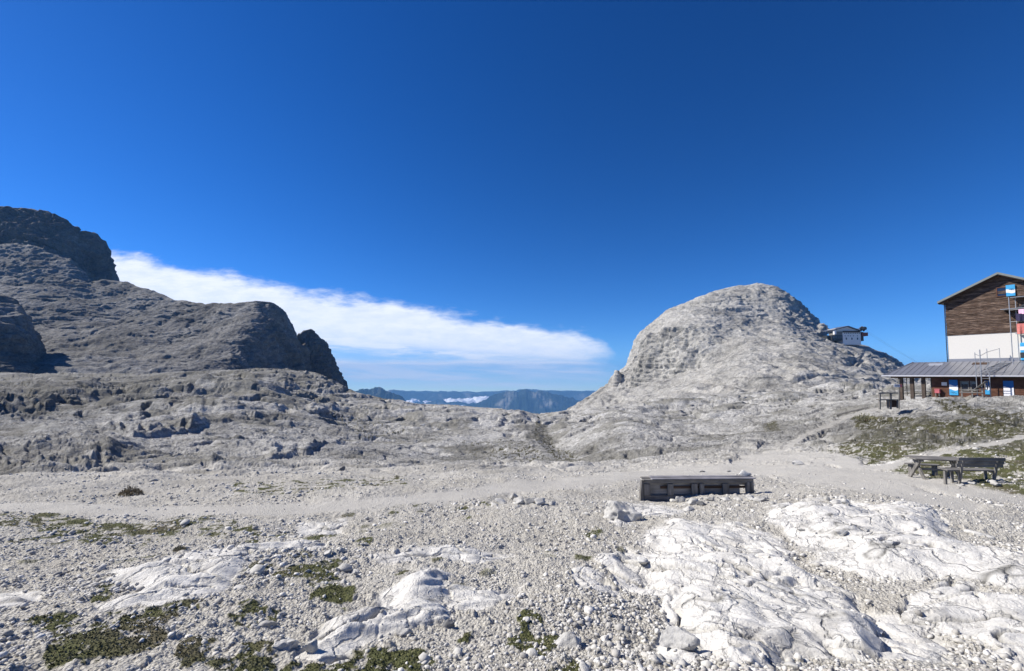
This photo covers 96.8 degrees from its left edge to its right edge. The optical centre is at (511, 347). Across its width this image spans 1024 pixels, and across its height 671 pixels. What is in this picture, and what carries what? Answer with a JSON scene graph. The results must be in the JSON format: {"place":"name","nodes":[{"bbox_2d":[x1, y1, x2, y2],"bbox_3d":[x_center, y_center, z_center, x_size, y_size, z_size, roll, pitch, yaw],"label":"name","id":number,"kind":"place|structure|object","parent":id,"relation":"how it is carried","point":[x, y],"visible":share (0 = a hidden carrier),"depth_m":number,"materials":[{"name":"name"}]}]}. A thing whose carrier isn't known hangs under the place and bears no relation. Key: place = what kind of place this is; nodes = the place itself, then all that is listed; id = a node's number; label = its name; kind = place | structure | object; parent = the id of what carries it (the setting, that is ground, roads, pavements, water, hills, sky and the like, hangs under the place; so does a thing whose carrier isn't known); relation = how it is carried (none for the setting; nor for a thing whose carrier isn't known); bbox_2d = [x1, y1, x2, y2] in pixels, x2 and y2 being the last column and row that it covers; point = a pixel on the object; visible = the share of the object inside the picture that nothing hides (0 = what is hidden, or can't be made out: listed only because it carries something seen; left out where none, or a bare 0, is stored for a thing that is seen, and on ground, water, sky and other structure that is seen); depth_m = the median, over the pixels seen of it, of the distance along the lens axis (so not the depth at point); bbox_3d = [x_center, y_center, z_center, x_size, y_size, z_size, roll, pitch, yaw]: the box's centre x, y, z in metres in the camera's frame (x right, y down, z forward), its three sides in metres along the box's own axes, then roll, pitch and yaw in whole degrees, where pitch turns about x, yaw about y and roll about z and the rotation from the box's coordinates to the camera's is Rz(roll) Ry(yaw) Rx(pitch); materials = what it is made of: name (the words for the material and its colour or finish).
{"place":"outdoors","nodes":[
{"label":"outdoors","id":0,"kind":"place"},
{"bbox_2d":[0,294,46,373],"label":"mountain","id":1,"kind":"structure","parent":0,"point":[22,348],"depth_m":437.14,"materials":[{"name":"grey stone"}]},
{"bbox_2d":[0,206,119,281],"bbox_3d":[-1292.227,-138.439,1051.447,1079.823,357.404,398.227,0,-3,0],"label":"mountain","id":2,"kind":"structure","parent":0,"point":[88,253],"depth_m":949.42,"materials":[{"name":"grey stone"}]},
{"bbox_2d":[0,243,313,373],"bbox_3d":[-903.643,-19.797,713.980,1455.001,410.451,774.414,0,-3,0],"label":"mountain","id":3,"kind":"structure","parent":0,"point":[82,322],"depth_m":666.24,"materials":[{"name":"grey stone"}]},
{"bbox_2d":[297,329,347,387],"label":"mountain","id":4,"kind":"structure","parent":0,"point":[322,361],"depth_m":867.67,"materials":[{"name":"grey stone"}]},
{"bbox_2d":[356,387,411,402],"bbox_3d":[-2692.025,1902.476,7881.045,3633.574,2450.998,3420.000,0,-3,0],"label":"hills","id":5,"kind":"structure","parent":0,"point":[380,392],"depth_m":7879.64,"materials":[{"name":"blue stone"}]},
{"bbox_2d":[414,399,476,405],"bbox_3d":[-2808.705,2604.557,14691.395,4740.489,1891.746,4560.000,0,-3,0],"label":"hills","id":6,"kind":"structure","parent":0,"point":[438,401],"depth_m":14643.51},
{"bbox_2d":[406,396,488,405],"bbox_3d":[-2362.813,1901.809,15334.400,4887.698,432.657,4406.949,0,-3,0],"label":"cloud","id":7,"kind":"structure","parent":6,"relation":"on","point":[472,400],"depth_m":16178.90,"materials":[{"name":"white"}]},
{"bbox_2d":[388,389,595,401],"bbox_3d":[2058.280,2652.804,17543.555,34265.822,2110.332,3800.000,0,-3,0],"label":"hills","id":8,"kind":"structure","parent":0,"point":[434,396],"depth_m":17453.28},
{"bbox_2d":[0,368,1023,670],"bbox_3d":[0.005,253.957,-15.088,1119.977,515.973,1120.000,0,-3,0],"label":"ground","id":9,"kind":"structure","parent":0,"point":[234,422],"depth_m":10.39,"materials":[{"name":"grey stone"}]},
{"bbox_2d":[64,588,74,594],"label":"rock","id":10,"kind":"object","parent":9,"relation":"on","point":[69,591],"visible":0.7,"depth_m":5.39,"materials":[{"name":"stone"}]},
{"bbox_2d":[116,485,143,496],"bbox_3d":[-14.677,5.495,17.515,0.928,0.438,0.759,0,-3,0],"label":"shrub","id":11,"kind":"object","parent":9,"relation":"on","point":[128,491],"visible":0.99,"depth_m":17.44,"materials":[{"name":"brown plant"}]},
{"bbox_2d":[173,545,185,551],"bbox_3d":[-5.863,3.531,8.020,0.227,0.121,0.183,0,-3,0],"label":"shrub","id":12,"kind":"object","parent":9,"relation":"on","point":[178,548],"visible":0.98,"depth_m":8.01,"materials":[{"name":"green plant"}]},
{"bbox_2d":[180,519,189,525],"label":"rock","id":13,"kind":"object","parent":9,"relation":"on","point":[184,522],"visible":0.97,"depth_m":10.56,"materials":[{"name":"stone"}]},
{"bbox_2d":[233,585,245,588],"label":"rock","id":14,"kind":"object","parent":9,"relation":"on","point":[240,586],"visible":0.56,"depth_m":5.46,"materials":[{"name":"stone"}]},
{"bbox_2d":[249,564,264,574],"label":"rock","id":15,"kind":"object","parent":9,"relation":"on","point":[260,568],"visible":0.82,"depth_m":6.21,"materials":[{"name":"stone"}]},
{"bbox_2d":[258,620,277,628],"bbox_3d":[-2.431,2.751,4.475,0.238,0.109,0.179,0,-3,0],"label":"rock","id":16,"kind":"object","parent":9,"relation":"on","point":[266,623],"visible":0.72,"depth_m":4.47,"materials":[{"name":"stone"}]},
{"bbox_2d":[272,638,298,650],"bbox_3d":[-1.971,2.592,3.939,0.168,0.128,0.244,-2,-4,25],"label":"rock","id":17,"kind":"object","parent":9,"relation":"on","point":[288,644],"visible":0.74,"depth_m":3.91,"materials":[{"name":"stone"}]},
{"bbox_2d":[301,638,317,652],"bbox_3d":[-1.737,2.570,3.902,0.150,0.135,0.091,0,-3,0],"label":"rock","id":18,"kind":"object","parent":9,"relation":"on","point":[311,646],"visible":0.9,"depth_m":3.87,"materials":[{"name":"stone"}]},
{"bbox_2d":[324,549,331,555],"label":"rock","id":19,"kind":"object","parent":9,"relation":"on","point":[327,552],"visible":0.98,"depth_m":7.19,"materials":[{"name":"stone"}]},
{"bbox_2d":[337,563,352,572],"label":"rock","id":20,"kind":"object","parent":9,"relation":"on","point":[346,567],"visible":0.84,"depth_m":6.58,"materials":[{"name":"stone"}]},
{"bbox_2d":[395,626,411,636],"bbox_3d":[-1.050,2.765,4.384,0.168,0.110,0.089,-1,-4,17],"label":"rock","id":21,"kind":"object","parent":9,"relation":"on","point":[399,631],"visible":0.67,"depth_m":4.37,"materials":[{"name":"stone"}]},
{"bbox_2d":[441,619,454,627],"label":"rock","id":22,"kind":"object","parent":9,"relation":"on","point":[447,623],"visible":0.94,"depth_m":4.55,"materials":[{"name":"stone"}]},
{"bbox_2d":[495,498,505,503],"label":"rock","id":23,"kind":"object","parent":9,"relation":"on","point":[500,501],"visible":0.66,"depth_m":13.30,"materials":[{"name":"stone"}]},
{"bbox_2d":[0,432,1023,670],"bbox_3d":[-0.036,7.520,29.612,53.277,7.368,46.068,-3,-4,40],"label":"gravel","id":24,"kind":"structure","parent":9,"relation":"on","point":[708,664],"depth_m":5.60,"materials":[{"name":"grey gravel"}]},
{"bbox_2d":[0,432,1023,670],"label":"grass","id":25,"kind":"structure","parent":9,"relation":"on","point":[144,648],"depth_m":4.07,"materials":[{"name":"green plant"}]},
{"bbox_2d":[509,493,517,499],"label":"rock","id":26,"kind":"object","parent":9,"relation":"on","point":[513,496],"visible":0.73,"depth_m":14.95,"materials":[{"name":"stone"}]},
{"bbox_2d":[513,496,523,503],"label":"rock","id":27,"kind":"object","parent":9,"relation":"on","point":[519,500],"visible":0.93,"depth_m":12.51,"materials":[{"name":"stone"}]},
{"bbox_2d":[522,616,529,621],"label":"rock","id":28,"kind":"object","parent":9,"relation":"on","point":[526,618],"visible":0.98,"depth_m":4.66,"materials":[{"name":"stone"}]},
{"bbox_2d":[524,497,535,504],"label":"rock","id":29,"kind":"object","parent":9,"relation":"on","point":[528,501],"visible":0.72,"depth_m":12.44,"materials":[{"name":"stone"}]},
{"bbox_2d":[526,648,537,657],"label":"rock","id":30,"kind":"object","parent":9,"relation":"on","point":[531,652],"visible":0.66,"depth_m":3.86,"materials":[{"name":"stone"}]},
{"bbox_2d":[534,497,544,504],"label":"rock","id":31,"kind":"object","parent":9,"relation":"on","point":[540,501],"visible":0.96,"depth_m":12.29,"materials":[{"name":"stone"}]},
{"bbox_2d":[554,631,581,648],"bbox_3d":[0.495,2.710,4.154,0.294,0.221,0.197,-1,-3,9],"label":"rock","id":32,"kind":"object","parent":9,"relation":"on","point":[570,639],"visible":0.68,"depth_m":4.12,"materials":[{"name":"stone"}]},
{"bbox_2d":[579,661,589,670],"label":"rock","id":33,"kind":"object","parent":9,"relation":"on","point":[583,665],"visible":1,"depth_m":3.47,"materials":[{"name":"stone"}]},
{"bbox_2d":[600,635,609,639],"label":"rock","id":34,"kind":"object","parent":9,"relation":"on","point":[603,637],"visible":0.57,"depth_m":4.37,"materials":[{"name":"stone"}]},
{"bbox_2d":[603,500,641,521],"bbox_3d":[2.643,3.969,10.791,0.878,0.618,0.588,-3,-4,36],"label":"rock","id":35,"kind":"object","parent":9,"relation":"on","point":[624,512],"visible":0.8,"depth_m":10.68,"materials":[{"name":"stone"}]},
{"bbox_2d":[637,557,647,564],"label":"rock","id":36,"kind":"object","parent":9,"relation":"on","point":[642,560],"visible":1,"depth_m":7.05,"materials":[{"name":"stone"}]},
{"bbox_2d":[659,626,699,651],"bbox_3d":[1.512,2.654,4.099,0.348,0.239,0.221,-2,-4,25],"label":"rock","id":37,"kind":"object","parent":9,"relation":"on","point":[672,637],"visible":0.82,"depth_m":4.06,"materials":[{"name":"stone"}]},
{"bbox_2d":[675,496,685,502],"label":"rock","id":38,"kind":"object","parent":9,"relation":"on","point":[678,499],"visible":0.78,"depth_m":14.46,"materials":[{"name":"stone"}]},
{"bbox_2d":[682,506,693,510],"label":"rock","id":39,"kind":"object","parent":9,"relation":"on","point":[689,508],"visible":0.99,"depth_m":12.85,"materials":[{"name":"stone"}]},
{"bbox_2d":[687,498,698,504],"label":"rock","id":40,"kind":"object","parent":9,"relation":"on","point":[692,501],"visible":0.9,"depth_m":13.46,"materials":[{"name":"stone"}]},
{"bbox_2d":[639,475,755,500],"bbox_3d":[6.155,4.812,15.277,3.970,0.936,0.470,0,-3,-2],"label":"bench","id":41,"kind":"object","parent":9,"relation":"on","point":[662,488],"visible":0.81,"depth_m":15.24,"materials":[{"name":"grey wood"}]},
{"bbox_2d":[739,470,751,475],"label":"rock","id":42,"kind":"object","parent":41,"relation":"on","point":[743,473],"visible":1,"depth_m":15.47,"materials":[{"name":"stone"}]},
{"bbox_2d":[696,501,706,505],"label":"rock","id":43,"kind":"object","parent":9,"relation":"on","point":[701,503],"visible":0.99,"depth_m":13.23,"materials":[{"name":"stone"}]},
{"bbox_2d":[697,650,712,657],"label":"rock","id":44,"kind":"object","parent":9,"relation":"on","point":[708,653],"visible":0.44,"depth_m":3.96,"materials":[{"name":"stone"}]},
{"bbox_2d":[719,497,731,500],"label":"rock","id":45,"kind":"object","parent":9,"relation":"on","point":[726,498],"visible":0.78,"depth_m":13.96,"materials":[{"name":"stone"}]},
{"bbox_2d":[745,494,754,500],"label":"rock","id":46,"kind":"object","parent":9,"relation":"on","point":[749,497],"visible":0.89,"depth_m":13.62,"materials":[{"name":"stone"}]},
{"bbox_2d":[752,496,767,502],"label":"rock","id":47,"kind":"object","parent":9,"relation":"on","point":[757,499],"visible":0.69,"depth_m":13.11,"materials":[{"name":"stone"}]},
{"bbox_2d":[777,503,787,508],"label":"rock","id":48,"kind":"object","parent":9,"relation":"on","point":[781,506],"visible":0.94,"depth_m":10.52,"materials":[{"name":"stone"}]},
{"bbox_2d":[781,661,799,670],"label":"rock","id":49,"kind":"object","parent":9,"relation":"on","point":[795,666],"visible":0.96,"depth_m":3.67,"materials":[{"name":"stone"}]},
{"bbox_2d":[792,461,805,464],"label":"rock","id":50,"kind":"object","parent":9,"relation":"on","point":[797,463],"visible":0.94,"depth_m":24.49,"materials":[{"name":"stone"}]},
{"bbox_2d":[829,499,841,503],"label":"rock","id":51,"kind":"object","parent":9,"relation":"on","point":[835,501],"visible":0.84,"depth_m":11.90,"materials":[{"name":"stone"}]},
{"bbox_2d":[833,529,847,535],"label":"rock","id":52,"kind":"object","parent":9,"relation":"on","point":[839,532],"visible":0.98,"depth_m":8.12,"materials":[{"name":"stone"}]},
{"bbox_2d":[841,497,850,504],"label":"rock","id":53,"kind":"object","parent":9,"relation":"on","point":[844,501],"visible":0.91,"depth_m":10.00,"materials":[{"name":"stone"}]},
{"bbox_2d":[836,407,867,414],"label":"path log","id":54,"kind":"object","parent":9,"relation":"on","point":[852,411],"visible":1,"depth_m":60.03,"materials":[{"name":"grey wood"}]},
{"bbox_2d":[850,412,877,420],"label":"shrub","id":55,"kind":"object","parent":9,"relation":"on","point":[862,417],"visible":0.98,"depth_m":47.13,"materials":[{"name":"green plant"}]},
{"bbox_2d":[876,392,900,408],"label":"bench rail","id":56,"kind":"object","parent":9,"relation":"on","point":[889,402],"visible":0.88,"depth_m":49.68,"materials":[{"name":"grey wood"}]},
{"bbox_2d":[886,400,896,406],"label":"wooden chest","id":57,"kind":"object","parent":9,"relation":"on","point":[894,403],"visible":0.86,"depth_m":49.82,"materials":[{"name":"brown wood"}]},
{"bbox_2d":[894,379,901,408],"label":"trail signpost","id":58,"kind":"object","parent":9,"relation":"on","point":[898,385],"visible":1,"depth_m":48.75,"materials":[{"name":"grey wood"}]},
{"bbox_2d":[904,463,939,475],"bbox_3d":[16.663,5.003,18.476,1.120,0.565,0.260,-1,-4,14],"label":"bench","id":59,"kind":"object","parent":9,"relation":"on","point":[911,465],"visible":0.66,"depth_m":18.41,"materials":[{"name":"grey wood"}]},
{"bbox_2d":[903,455,962,479],"bbox_3d":[16.079,4.637,17.227,1.720,0.918,1.056,-1,-4,14],"label":"picnic table","id":60,"kind":"object","parent":9,"relation":"on","point":[917,460],"visible":0.62,"depth_m":17.24,"materials":[{"name":"grey wood"}]},
{"bbox_2d":[934,389,940,395],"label":"storage box","id":61,"kind":"object","parent":9,"relation":"on","point":[937,391],"visible":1,"depth_m":56.70,"materials":[{"name":"red plastic"}]},
{"bbox_2d":[881,272,1023,399],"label":"mountain hut","id":62,"kind":"object","parent":9,"relation":"on","point":[977,319],"visible":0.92,"depth_m":56.80,"materials":[{"name":"brown wood"}]},
{"bbox_2d":[949,380,957,394],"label":"door","id":63,"kind":"structure","parent":62,"relation":"in","point":[953,384],"depth_m":55.75,"materials":[{"name":"blue paint"}]},
{"bbox_2d":[960,381,969,390],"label":"window","id":64,"kind":"structure","parent":62,"relation":"in","point":[963,384],"depth_m":54.96,"materials":[{"name":"black glass"}]},
{"bbox_2d":[970,381,977,390],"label":"window","id":65,"kind":"structure","parent":62,"relation":"in","point":[972,383],"depth_m":54.32,"materials":[{"name":"black glass"}]},
{"bbox_2d":[985,381,989,393],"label":"door","id":66,"kind":"structure","parent":62,"relation":"in","point":[986,391],"depth_m":53.24,"materials":[{"name":"white paint"}]},
{"bbox_2d":[974,348,1009,396],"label":"access ladder","id":67,"kind":"object","parent":62,"relation":"attached to","point":[980,371],"visible":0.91,"depth_m":53.03,"materials":[{"name":"metal"}]},
{"bbox_2d":[996,287,1005,296],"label":"window","id":68,"kind":"structure","parent":62,"relation":"in","point":[998,288],"depth_m":56.14,"materials":[{"name":"black glass"}]},
{"bbox_2d":[1003,381,1013,395],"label":"door","id":69,"kind":"structure","parent":62,"relation":"in","point":[1008,386],"depth_m":51.88,"materials":[{"name":"white paint"}]},
{"bbox_2d":[1000,296,1023,363],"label":"fire escape","id":70,"kind":"object","parent":62,"relation":"attached to","point":[1021,355],"visible":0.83,"depth_m":54.28,"materials":[{"name":"metal"}]},
{"bbox_2d":[1016,313,1023,320],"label":"hanging blanket","id":71,"kind":"object","parent":70,"relation":"hanging from","point":[1019,317],"visible":1,"depth_m":53.65,"materials":[{"name":"purple fabric"}]},
{"bbox_2d":[1017,323,1023,333],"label":"hanging blanket","id":72,"kind":"object","parent":70,"relation":"hanging from","point":[1020,328],"visible":1,"depth_m":53.59,"materials":[{"name":"red fabric"}]},
{"bbox_2d":[937,457,1005,483],"bbox_3d":[15.827,4.238,15.677,1.786,0.983,0.548,0,-3,3],"label":"bench","id":73,"kind":"object","parent":9,"relation":"on","point":[995,463],"visible":0.97,"depth_m":15.52,"materials":[{"name":"grey wood"}]},
{"bbox_2d":[959,381,987,398],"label":"wooden terrace","id":74,"kind":"structure","parent":9,"relation":"on","point":[977,387],"depth_m":52.25,"materials":[{"name":"grey wood"}]},
{"bbox_2d":[963,529,995,538],"bbox_3d":[8.791,3.510,8.549,0.441,0.108,0.172,-3,-4,40],"label":"rock","id":75,"kind":"object","parent":9,"relation":"on","point":[968,531],"visible":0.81,"depth_m":8.53,"materials":[{"name":"stone"}]},
{"bbox_2d":[989,480,1001,486],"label":"rock","id":76,"kind":"object","parent":9,"relation":"on","point":[994,483],"visible":1,"depth_m":14.94,"materials":[{"name":"stone"}]},
{"bbox_2d":[997,648,1011,657],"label":"rock","id":77,"kind":"object","parent":9,"relation":"on","point":[1006,650],"visible":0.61,"depth_m":4.17,"materials":[{"name":"stone"}]},
{"bbox_2d":[0,0,1023,391],"label":"sky","id":78,"kind":"structure","parent":0,"point":[452,195],"materials":[{"name":"blue"}]},
{"bbox_2d":[463,389,581,413],"bbox_3d":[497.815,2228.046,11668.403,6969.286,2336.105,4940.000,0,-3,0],"label":"hills","id":79,"kind":"structure","parent":0,"point":[536,402],"depth_m":11440.91,"materials":[{"name":"blue stone"}]},
{"bbox_2d":[610,370,621,386],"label":"mountain","id":80,"kind":"structure","parent":0,"point":[616,380],"depth_m":640.93,"materials":[{"name":"grey stone"}]},
{"bbox_2d":[563,283,930,410],"bbox_3d":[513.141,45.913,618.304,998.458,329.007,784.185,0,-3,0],"label":"mountain","id":81,"kind":"structure","parent":0,"point":[758,337],"depth_m":522.61,"materials":[{"name":"grey stone"}]},
{"bbox_2d":[822,326,867,344],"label":"cable car station","id":82,"kind":"object","parent":81,"relation":"on","point":[847,335],"visible":0.98,"depth_m":570.18,"materials":[{"name":"paint"}]}
]}

